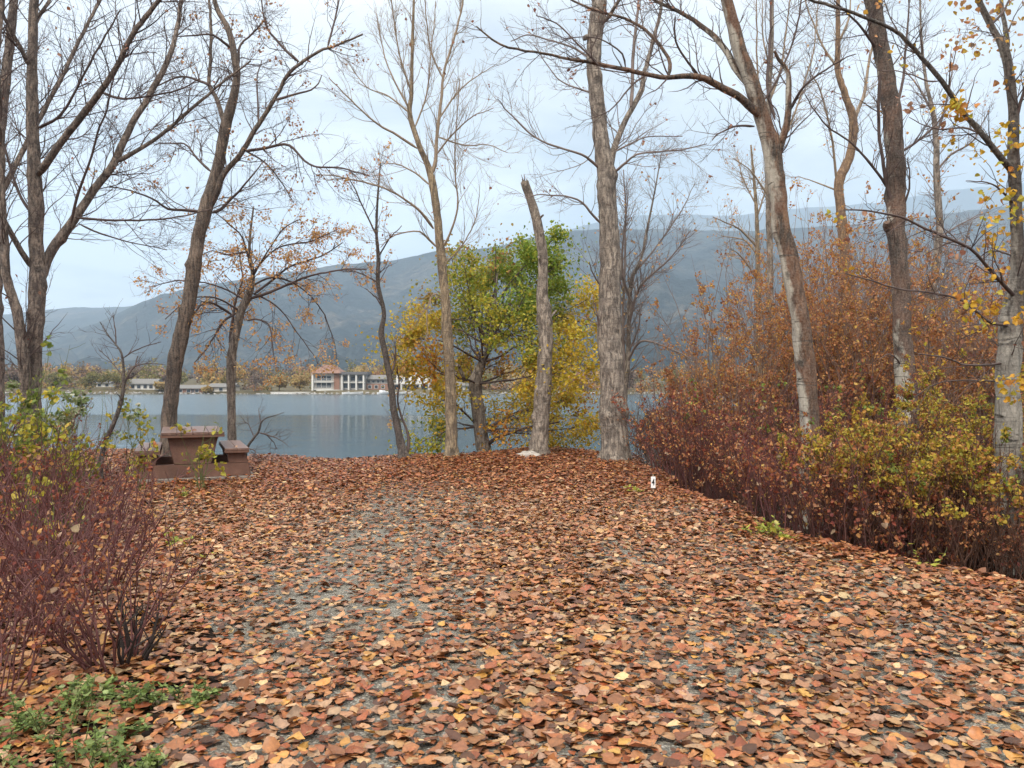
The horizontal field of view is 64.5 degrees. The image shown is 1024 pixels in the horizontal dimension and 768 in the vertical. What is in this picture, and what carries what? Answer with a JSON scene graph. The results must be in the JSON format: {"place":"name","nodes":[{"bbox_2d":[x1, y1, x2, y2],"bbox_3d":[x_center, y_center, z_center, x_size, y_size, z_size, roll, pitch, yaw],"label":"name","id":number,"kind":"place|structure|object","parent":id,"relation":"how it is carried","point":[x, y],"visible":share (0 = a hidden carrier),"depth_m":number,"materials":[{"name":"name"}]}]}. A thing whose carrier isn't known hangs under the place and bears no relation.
{"place":"outdoors","nodes":[
{"label":"outdoors","id":0,"kind":"place"},
{"bbox_2d":[2,306,131,369],"bbox_3d":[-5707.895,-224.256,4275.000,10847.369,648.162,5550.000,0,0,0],"label":"mountain","id":1,"kind":"structure","parent":0,"point":[75,318],"depth_m":4351.08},
{"bbox_2d":[5,375,762,393],"bbox_3d":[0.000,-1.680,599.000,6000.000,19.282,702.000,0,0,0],"label":"shore","id":2,"kind":"structure","parent":0,"point":[288,388],"depth_m":263.65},
{"bbox_2d":[4,368,19,388],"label":"shore tree","id":3,"kind":"object","parent":2,"relation":"on","point":[14,375],"visible":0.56,"depth_m":263.90,"materials":[{"name":"grey plant"}]},
{"bbox_2d":[47,372,74,388],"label":"shore tree","id":4,"kind":"object","parent":2,"relation":"on","point":[53,376],"visible":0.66,"depth_m":266.39,"materials":[{"name":"green plant"}]},
{"bbox_2d":[78,371,106,387],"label":"willow tree","id":5,"kind":"object","parent":2,"relation":"on","point":[92,376],"visible":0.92,"depth_m":265.53,"materials":[{"name":"green plant"}]},
{"bbox_2d":[98,370,131,387],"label":"willow tree","id":6,"kind":"object","parent":2,"relation":"on","point":[108,377],"visible":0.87,"depth_m":263.54,"materials":[{"name":"green plant"}]},
{"bbox_2d":[127,379,163,389],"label":"white bungalow","id":7,"kind":"object","parent":2,"relation":"on","point":[140,384],"visible":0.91,"depth_m":266.00,"materials":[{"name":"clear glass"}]},
{"bbox_2d":[179,385,206,392],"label":"lake cabin","id":8,"kind":"object","parent":2,"relation":"on","point":[190,388],"visible":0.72,"depth_m":264.00,"materials":[{"name":"brick"}]},
{"bbox_2d":[209,383,240,391],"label":"lake cabin","id":9,"kind":"object","parent":2,"relation":"on","point":[218,387],"visible":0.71,"depth_m":264.00,"materials":[{"name":"white glass"}]},
{"bbox_2d":[241,371,268,390],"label":"bare shore tree","id":10,"kind":"object","parent":2,"relation":"on","point":[255,379],"visible":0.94,"depth_m":263.81,"materials":[{"name":"brown plant"}]},
{"bbox_2d":[269,374,290,390],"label":"shore tree","id":11,"kind":"object","parent":2,"relation":"on","point":[277,380],"visible":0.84,"depth_m":267.35,"materials":[{"name":"brown plant"}]},
{"bbox_2d":[289,374,309,390],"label":"shore tree","id":12,"kind":"object","parent":2,"relation":"on","point":[301,382],"visible":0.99,"depth_m":267.72,"materials":[{"name":"yellow plant"}]},
{"bbox_2d":[311,365,371,390],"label":"lake hotel","id":13,"kind":"structure","parent":2,"relation":"on","point":[338,379],"depth_m":267.87,"materials":[{"name":"white paint"}]},
{"bbox_2d":[5,390,722,393],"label":"shore rubble","id":14,"kind":"object","parent":2,"relation":"on","point":[68,391],"visible":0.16,"depth_m":260.44,"materials":[{"name":"grey stone"}]},
{"bbox_2d":[366,375,392,389],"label":"brick annex","id":15,"kind":"object","parent":2,"relation":"on","point":[374,382],"visible":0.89,"depth_m":270.17,"materials":[{"name":"red brick"}]},
{"bbox_2d":[394,372,431,389],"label":"terraced house","id":16,"kind":"structure","parent":2,"relation":"on","point":[408,387],"depth_m":265.90,"materials":[{"name":"white glass"}]},
{"bbox_2d":[4,354,986,391],"bbox_3d":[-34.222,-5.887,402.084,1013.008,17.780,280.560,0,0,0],"label":"wood","id":17,"kind":"object","parent":2,"relation":"on","point":[78,372],"visible":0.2,"depth_m":296.83,"materials":[{"name":"brown plant"}]},
{"bbox_2d":[628,371,642,388],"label":"shore tree","id":18,"kind":"object","parent":2,"relation":"on","point":[632,375],"visible":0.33,"depth_m":265.60,"materials":[{"name":"brown plant"}]},
{"bbox_2d":[5,394,767,464],"bbox_3d":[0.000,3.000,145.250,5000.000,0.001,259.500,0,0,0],"label":"lake water","id":19,"kind":"structure","parent":0,"point":[341,426],"depth_m":70.19,"materials":[{"name":"teal liquid"}]},
{"bbox_2d":[0,410,1023,767],"bbox_3d":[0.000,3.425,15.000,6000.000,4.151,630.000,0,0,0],"label":"ground","id":20,"kind":"structure","parent":0,"point":[172,668],"depth_m":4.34,"materials":[{"name":"brown plant"}]},
{"bbox_2d":[0,705,65,742],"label":"green weed","id":21,"kind":"object","parent":20,"relation":"on","point":[20,718],"visible":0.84,"depth_m":3.46,"materials":[{"name":"green plant"}]},
{"bbox_2d":[0,335,84,498],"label":"leafy bush","id":22,"kind":"object","parent":20,"relation":"on","point":[32,399],"visible":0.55,"depth_m":8.80,"materials":[{"name":"green plant"}]},
{"bbox_2d":[0,539,89,698],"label":"dogwood bush","id":23,"kind":"object","parent":20,"relation":"on","point":[51,616],"visible":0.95,"depth_m":3.96,"materials":[{"name":"red plant"}]},
{"bbox_2d":[0,393,93,475],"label":"dogwood bush","id":24,"kind":"object","parent":20,"relation":"on","point":[28,430],"visible":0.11,"depth_m":11.58,"materials":[{"name":"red plant"}]},
{"bbox_2d":[1,462,93,556],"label":"leafy bush","id":25,"kind":"object","parent":20,"relation":"on","point":[45,479],"visible":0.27,"depth_m":6.86,"materials":[{"name":"green plant"}]},
{"bbox_2d":[0,431,98,479],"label":"dogwood bush","id":26,"kind":"object","parent":20,"relation":"on","point":[74,437],"visible":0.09,"depth_m":11.64,"materials":[{"name":"red plant"}]},
{"bbox_2d":[0,673,115,741],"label":"green weed","id":27,"kind":"object","parent":20,"relation":"on","point":[78,692],"visible":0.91,"depth_m":3.53,"materials":[{"name":"green plant"}]},
{"bbox_2d":[0,378,116,529],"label":"leafy bush","id":28,"kind":"object","parent":20,"relation":"on","point":[29,426],"visible":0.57,"depth_m":7.98,"materials":[{"name":"green plant"}]},
{"bbox_2d":[35,448,98,526],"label":"leafy bush","id":29,"kind":"object","parent":20,"relation":"on","point":[73,472],"visible":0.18,"depth_m":8.65,"materials":[{"name":"green plant"}]},
{"bbox_2d":[0,452,141,649],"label":"dogwood bush","id":30,"kind":"object","parent":20,"relation":"on","point":[15,539],"visible":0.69,"depth_m":4.85,"materials":[{"name":"red plant"}]},
{"bbox_2d":[0,406,141,549],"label":"dogwood bush","id":31,"kind":"object","parent":20,"relation":"on","point":[39,457],"visible":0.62,"depth_m":7.46,"materials":[{"name":"red plant"}]},
{"bbox_2d":[0,0,143,455],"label":"cottonwood tree","id":32,"kind":"object","parent":20,"relation":"on","point":[64,70],"visible":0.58,"depth_m":14.68,"materials":[{"name":"brown plant"}]},
{"bbox_2d":[6,376,141,481],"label":"leafy bush","id":33,"kind":"object","parent":20,"relation":"on","point":[78,399],"visible":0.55,"depth_m":11.70,"materials":[{"name":"green plant"}]},
{"bbox_2d":[6,443,144,528],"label":"dogwood bush","id":34,"kind":"object","parent":20,"relation":"on","point":[108,479],"visible":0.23,"depth_m":8.82,"materials":[{"name":"red plant"}]},
{"bbox_2d":[0,697,151,767],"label":"green weed","id":35,"kind":"object","parent":20,"relation":"on","point":[97,736],"visible":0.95,"depth_m":3.15,"materials":[{"name":"green plant"}]},
{"bbox_2d":[57,674,118,710],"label":"green weed","id":36,"kind":"object","parent":20,"relation":"on","point":[110,681],"visible":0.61,"depth_m":3.82,"materials":[{"name":"green plant"}]},
{"bbox_2d":[0,442,198,599],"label":"dogwood bush","id":37,"kind":"object","parent":20,"relation":"on","point":[133,529],"visible":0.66,"depth_m":6.03,"materials":[{"name":"red plant"}]},
{"bbox_2d":[0,479,218,674],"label":"dogwood bush","id":38,"kind":"object","parent":20,"relation":"on","point":[63,638],"visible":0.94,"depth_m":4.24,"materials":[{"name":"red plant"}]},
{"bbox_2d":[79,300,164,482],"bbox_3d":[-5.683,0.154,11.957,1.296,2.915,1.047,0,0,0],"label":"crooked sapling","id":39,"kind":"object","parent":20,"relation":"on","point":[120,404],"visible":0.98,"depth_m":11.99,"materials":[{"name":"brown plant"}]},
{"bbox_2d":[88,735,167,767],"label":"green weed","id":40,"kind":"object","parent":20,"relation":"on","point":[151,759],"visible":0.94,"depth_m":3.18,"materials":[{"name":"green plant"}]},
{"bbox_2d":[109,719,153,743],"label":"green weed","id":41,"kind":"object","parent":20,"relation":"on","point":[138,728],"visible":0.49,"depth_m":3.44,"materials":[{"name":"green plant"}]},
{"bbox_2d":[104,388,159,471],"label":"leafy bush","id":42,"kind":"object","parent":20,"relation":"on","point":[141,423],"visible":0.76,"depth_m":12.64,"materials":[{"name":"green plant"}]},
{"bbox_2d":[107,675,168,713],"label":"green weed","id":43,"kind":"object","parent":20,"relation":"on","point":[132,691],"visible":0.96,"depth_m":3.78,"materials":[{"name":"green plant"}]},
{"bbox_2d":[110,581,167,664],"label":"woody stump shoots","id":44,"kind":"object","parent":20,"relation":"on","point":[147,650],"visible":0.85,"depth_m":4.35,"materials":[{"name":"brown plant"}]},
{"bbox_2d":[124,441,158,490],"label":"leafy bush","id":45,"kind":"object","parent":20,"relation":"on","point":[155,446],"visible":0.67,"depth_m":11.35,"materials":[{"name":"green plant"}]},
{"bbox_2d":[0,0,293,471],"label":"cottonwood tree","id":46,"kind":"object","parent":20,"relation":"on","point":[38,262],"visible":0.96,"depth_m":12.31,"materials":[{"name":"brown plant"}]},
{"bbox_2d":[126,426,254,485],"bbox_3d":[-5.300,1.137,13.425,1.860,0.812,2.070,0,0,-22],"label":"picnic table","id":47,"kind":"object","parent":20,"relation":"on","point":[233,457],"visible":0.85,"depth_m":12.62,"materials":[{"name":"wood"}]},
{"bbox_2d":[168,676,222,707],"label":"green weed","id":48,"kind":"object","parent":20,"relation":"on","point":[197,697],"visible":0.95,"depth_m":3.82,"materials":[{"name":"green plant"}]},
{"bbox_2d":[170,422,226,490],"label":"leafy bush","id":49,"kind":"object","parent":20,"relation":"on","point":[205,454],"visible":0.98,"depth_m":11.56,"materials":[{"name":"green plant"}]},
{"bbox_2d":[66,0,404,455],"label":"cottonwood tree","id":50,"kind":"object","parent":20,"relation":"on","point":[180,336],"visible":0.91,"depth_m":14.90,"materials":[{"name":"brown plant"}]},
{"bbox_2d":[131,179,384,440],"bbox_3d":[-5.088,-1.179,15.966,5.285,5.633,2.561,0,0,-7],"label":"orange leaved tree","id":51,"kind":"object","parent":20,"relation":"on","point":[236,324],"visible":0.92,"depth_m":15.93,"materials":[{"name":"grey plant"}]},
{"bbox_2d":[235,399,292,460],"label":"bent bare shrub","id":52,"kind":"object","parent":20,"relation":"on","point":[254,437],"visible":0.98,"depth_m":15.29,"materials":[{"name":"brown plant"}]},
{"bbox_2d":[336,141,413,458],"bbox_3d":[-2.627,-1.517,15.661,1.725,6.296,1.451,0,0,0],"label":"thin dark tree","id":53,"kind":"object","parent":20,"relation":"on","point":[403,449],"visible":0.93,"depth_m":15.56,"materials":[{"name":"brown plant"}]},
{"bbox_2d":[312,0,534,457],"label":"slender pale tree","id":54,"kind":"object","parent":20,"relation":"on","point":[451,446],"visible":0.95,"depth_m":15.62,"materials":[{"name":"beige plant"}]},
{"bbox_2d":[356,215,635,455],"bbox_3d":[-0.285,-0.791,17.442,6.073,5.686,5.666,0,0,0],"label":"yellow leaved tree","id":55,"kind":"object","parent":20,"relation":"on","point":[497,315],"visible":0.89,"depth_m":17.04,"materials":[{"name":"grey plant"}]},
{"bbox_2d":[521,174,556,456],"bbox_3d":[0.521,-1.261,15.499,0.693,5.546,0.521,0,0,12],"label":"broken snag","id":56,"kind":"object","parent":20,"relation":"on","point":[539,437],"visible":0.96,"depth_m":15.40,"materials":[{"name":"grey plant"}]},
{"bbox_2d":[467,0,739,463],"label":"cottonwood tree","id":57,"kind":"object","parent":20,"relation":"on","point":[614,442],"visible":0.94,"depth_m":14.85,"materials":[{"name":"grey plant"}]},
{"bbox_2d":[433,0,866,528],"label":"peeling birch","id":58,"kind":"object","parent":20,"relation":"on","point":[755,105],"visible":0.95,"depth_m":10.70,"materials":[{"name":"brown plant"}]},
{"bbox_2d":[589,127,714,395],"bbox_3d":[2.943,-1.734,17.026,2.922,7.198,2.684,0,0,0],"label":"pale sapling","id":59,"kind":"object","parent":20,"relation":"on","point":[630,302],"visible":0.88,"depth_m":16.94,"materials":[{"name":"grey plant"}]},
{"bbox_2d":[608,376,747,491],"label":"dogwood bush","id":60,"kind":"object","parent":20,"relation":"on","point":[640,443],"visible":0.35,"depth_m":14.33,"materials":[{"name":"red plant"}]},
{"bbox_2d":[628,317,750,471],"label":"bare bush","id":61,"kind":"object","parent":20,"relation":"on","point":[686,365],"visible":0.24,"depth_m":23.81,"materials":[{"name":"brown plant"}]},
{"bbox_2d":[611,372,789,504],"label":"dogwood bush","id":62,"kind":"object","parent":20,"relation":"on","point":[638,436],"visible":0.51,"depth_m":12.32,"materials":[{"name":"red plant"}]},
{"bbox_2d":[629,367,785,484],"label":"dogwood bush","id":63,"kind":"object","parent":20,"relation":"on","point":[696,412],"visible":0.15,"depth_m":15.28,"materials":[{"name":"red plant"}]},
{"bbox_2d":[632,273,835,484],"bbox_3d":[4.080,-0.017,15.657,3.715,3.920,3.720,0,0,0],"label":"thicket bush","id":64,"kind":"object","parent":20,"relation":"on","point":[737,381],"visible":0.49,"depth_m":15.26,"materials":[{"name":"brown plant"}]},
{"bbox_2d":[639,390,833,521],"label":"dogwood bush","id":65,"kind":"object","parent":20,"relation":"on","point":[711,476],"visible":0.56,"depth_m":11.24,"materials":[{"name":"red plant"}]},
{"bbox_2d":[699,139,785,397],"bbox_3d":[6.195,-2.593,22.026,2.723,8.620,2.116,0,0,0],"label":"pale sapling","id":66,"kind":"object","parent":20,"relation":"on","point":[757,220],"visible":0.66,"depth_m":21.96,"materials":[{"name":"beige plant"}]},
{"bbox_2d":[623,178,865,453],"bbox_3d":[4.929,-1.181,18.253,4.957,6.078,4.135,0,0,0],"label":"thicket bush","id":67,"kind":"object","parent":20,"relation":"on","point":[717,347],"visible":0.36,"depth_m":17.81,"materials":[{"name":"brown plant"}]},
{"bbox_2d":[662,371,846,508],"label":"dogwood bush","id":68,"kind":"object","parent":20,"relation":"on","point":[760,424],"visible":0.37,"depth_m":12.98,"materials":[{"name":"red plant"}]},
{"bbox_2d":[738,519,780,534],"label":"seedling","id":69,"kind":"object","parent":20,"relation":"on","point":[763,525],"visible":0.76,"depth_m":8.04,"materials":[{"name":"green plant"}]},
{"bbox_2d":[754,514,783,534],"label":"seedling","id":70,"kind":"object","parent":20,"relation":"on","point":[775,521],"visible":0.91,"depth_m":7.92,"materials":[{"name":"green plant"}]},
{"bbox_2d":[708,0,837,442],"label":"pale sapling","id":71,"kind":"object","parent":20,"relation":"on","point":[769,243],"visible":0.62,"depth_m":18.95,"materials":[{"name":"brown plant"}]},
{"bbox_2d":[704,400,868,535],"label":"dogwood bush","id":72,"kind":"object","parent":20,"relation":"on","point":[731,470],"visible":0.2,"depth_m":10.20,"materials":[{"name":"red plant"}]},
{"bbox_2d":[705,251,885,426],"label":"bare bush","id":73,"kind":"object","parent":20,"relation":"on","point":[764,312],"visible":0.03,"depth_m":27.96,"materials":[{"name":"brown plant"}]},
{"bbox_2d":[716,394,908,549],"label":"dogwood bush","id":74,"kind":"object","parent":20,"relation":"on","point":[775,474],"visible":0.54,"depth_m":8.86,"materials":[{"name":"red plant"}]},
{"bbox_2d":[711,216,913,460],"bbox_3d":[5.993,-0.967,16.835,4.057,5.400,4.505,0,0,0],"label":"thicket bush","id":75,"kind":"object","parent":20,"relation":"on","point":[772,344],"visible":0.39,"depth_m":16.74,"materials":[{"name":"brown plant"}]},
{"bbox_2d":[727,359,923,502],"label":"dogwood bush","id":76,"kind":"object","parent":20,"relation":"on","point":[793,420],"visible":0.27,"depth_m":12.02,"materials":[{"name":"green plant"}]},
{"bbox_2d":[727,177,948,436],"bbox_3d":[7.804,-1.678,20.253,4.808,6.646,5.772,0,0,16],"label":"thicket bush","id":77,"kind":"object","parent":20,"relation":"on","point":[830,240],"visible":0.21,"depth_m":19.30,"materials":[{"name":"brown plant"}]},
{"bbox_2d":[782,0,912,370],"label":"tan barked tree","id":78,"kind":"object","parent":20,"relation":"on","point":[840,174],"visible":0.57,"depth_m":20.93,"materials":[{"name":"brown plant"}]},
{"bbox_2d":[753,217,967,463],"bbox_3d":[6.454,-0.676,15.020,3.574,4.628,4.432,0,0,0],"label":"thicket bush","id":79,"kind":"object","parent":20,"relation":"on","point":[820,360],"visible":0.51,"depth_m":15.08,"materials":[{"name":"brown plant"}]},
{"bbox_2d":[764,396,970,564],"bbox_3d":[3.774,1.053,9.019,2.451,1.861,2.273,0,0,-21],"label":"spirea bush","id":80,"kind":"object","parent":20,"relation":"on","point":[784,437],"visible":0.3,"depth_m":8.73,"materials":[{"name":"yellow plant"}]},
{"bbox_2d":[759,429,988,567],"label":"dogwood bush","id":81,"kind":"object","parent":20,"relation":"on","point":[861,514],"visible":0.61,"depth_m":7.72,"materials":[{"name":"red plant"}]},
{"bbox_2d":[780,0,984,462],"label":"pale barked tree","id":82,"kind":"object","parent":20,"relation":"on","point":[893,179],"visible":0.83,"depth_m":13.47,"materials":[{"name":"brown plant"}]},
{"bbox_2d":[778,174,1004,437],"bbox_3d":[8.155,-1.481,18.194,4.343,6.233,4.424,0,0,41],"label":"thicket bush","id":83,"kind":"object","parent":20,"relation":"on","point":[883,268],"visible":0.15,"depth_m":18.13,"materials":[{"name":"brown plant"}]},
{"bbox_2d":[786,391,1005,572],"bbox_3d":[4.114,1.089,8.482,2.521,2.056,2.185,0,0,-33],"label":"spirea bush","id":84,"kind":"object","parent":20,"relation":"on","point":[867,433],"visible":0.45,"depth_m":8.05,"materials":[{"name":"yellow plant"}]},
{"bbox_2d":[790,0,1023,575],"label":"yellow maple","id":85,"kind":"object","parent":20,"relation":"on","point":[1007,381],"visible":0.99,"depth_m":8.09,"materials":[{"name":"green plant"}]},
{"bbox_2d":[821,240,997,395],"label":"bare bush","id":86,"kind":"object","parent":20,"relation":"on","point":[916,294],"visible":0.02,"depth_m":25.43,"materials":[{"name":"brown plant"}]},
{"bbox_2d":[804,257,1023,442],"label":"thicket bush","id":87,"kind":"object","parent":20,"relation":"on","point":[925,367],"visible":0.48,"depth_m":14.59,"materials":[{"name":"brown plant"}]},
{"bbox_2d":[815,409,1023,578],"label":"spirea bush","id":88,"kind":"object","parent":20,"relation":"on","point":[962,452],"visible":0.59,"depth_m":7.61,"materials":[{"name":"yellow plant"}]},
{"bbox_2d":[834,230,1023,445],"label":"thicket bush","id":89,"kind":"object","parent":20,"relation":"on","point":[966,347],"visible":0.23,"depth_m":16.27,"materials":[{"name":"brown plant"}]},
{"bbox_2d":[840,234,1023,446],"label":"thicket bush","id":90,"kind":"object","parent":20,"relation":"on","point":[952,317],"visible":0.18,"depth_m":16.56,"materials":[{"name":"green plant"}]},
{"bbox_2d":[857,227,1008,431],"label":"bare bush","id":91,"kind":"object","parent":20,"relation":"on","point":[951,289],"visible":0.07,"depth_m":26.18,"materials":[{"name":"brown plant"}]},
{"bbox_2d":[850,348,1023,494],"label":"spirea bush","id":92,"kind":"object","parent":20,"relation":"on","point":[911,405],"visible":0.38,"depth_m":11.15,"materials":[{"name":"yellow plant"}]},
{"bbox_2d":[853,439,1023,578],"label":"dogwood bush","id":93,"kind":"object","parent":20,"relation":"on","point":[961,495],"visible":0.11,"depth_m":7.94,"materials":[{"name":"brown plant"}]},
{"bbox_2d":[858,407,1023,583],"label":"spirea bush","id":94,"kind":"object","parent":20,"relation":"on","point":[1000,520],"visible":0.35,"depth_m":7.56,"materials":[{"name":"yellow plant"}]},
{"bbox_2d":[871,213,1023,424],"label":"bare bush","id":95,"kind":"object","parent":20,"relation":"on","point":[952,285],"visible":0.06,"depth_m":25.90,"materials":[{"name":"brown plant"}]},
{"bbox_2d":[898,0,1007,433],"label":"thin bare tree","id":96,"kind":"object","parent":20,"relation":"on","point":[936,176],"visible":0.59,"depth_m":17.46,"materials":[{"name":"grey plant"}]},
{"bbox_2d":[913,419,1023,577],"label":"dogwood bush","id":97,"kind":"object","parent":20,"relation":"on","point":[1013,486],"visible":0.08,"depth_m":8.09,"materials":[{"name":"brown plant"}]},
{"bbox_2d":[924,204,1023,434],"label":"bare bush","id":98,"kind":"object","parent":20,"relation":"on","point":[969,287],"visible":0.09,"depth_m":25.07,"materials":[{"name":"brown plant"}]},
{"bbox_2d":[934,236,1023,446],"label":"thicket bush","id":99,"kind":"object","parent":20,"relation":"on","point":[983,348],"visible":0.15,"depth_m":15.69,"materials":[{"name":"brown plant"}]},
{"bbox_2d":[934,417,1023,578],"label":"spirea bush","id":100,"kind":"object","parent":20,"relation":"on","point":[989,431],"visible":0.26,"depth_m":7.91,"materials":[{"name":"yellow plant"}]},
{"bbox_2d":[975,269,1023,371],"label":"thicket bush","id":101,"kind":"object","parent":20,"relation":"on","point":[982,276],"visible":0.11,"depth_m":16.55,"materials":[{"name":"brown plant"}]},
{"bbox_2d":[0,0,1023,313],"label":"sky","id":102,"kind":"structure","parent":0,"point":[89,274],"materials":[{"name":"white"}]},
{"bbox_2d":[10,205,1023,375],"bbox_3d":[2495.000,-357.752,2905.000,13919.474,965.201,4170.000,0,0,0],"label":"mountain","id":103,"kind":"structure","parent":0,"point":[354,310],"depth_m":2741.70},
{"bbox_2d":[135,466,1023,767],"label":"gravel drive","id":104,"kind":"structure","parent":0,"point":[665,744],"depth_m":4.74,"materials":[{"name":"grey gravel"}]},
{"bbox_2d":[555,182,1023,233],"bbox_3d":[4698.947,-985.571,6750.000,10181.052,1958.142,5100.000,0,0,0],"label":"mountain","id":105,"kind":"structure","parent":0,"point":[967,199],"depth_m":7452.48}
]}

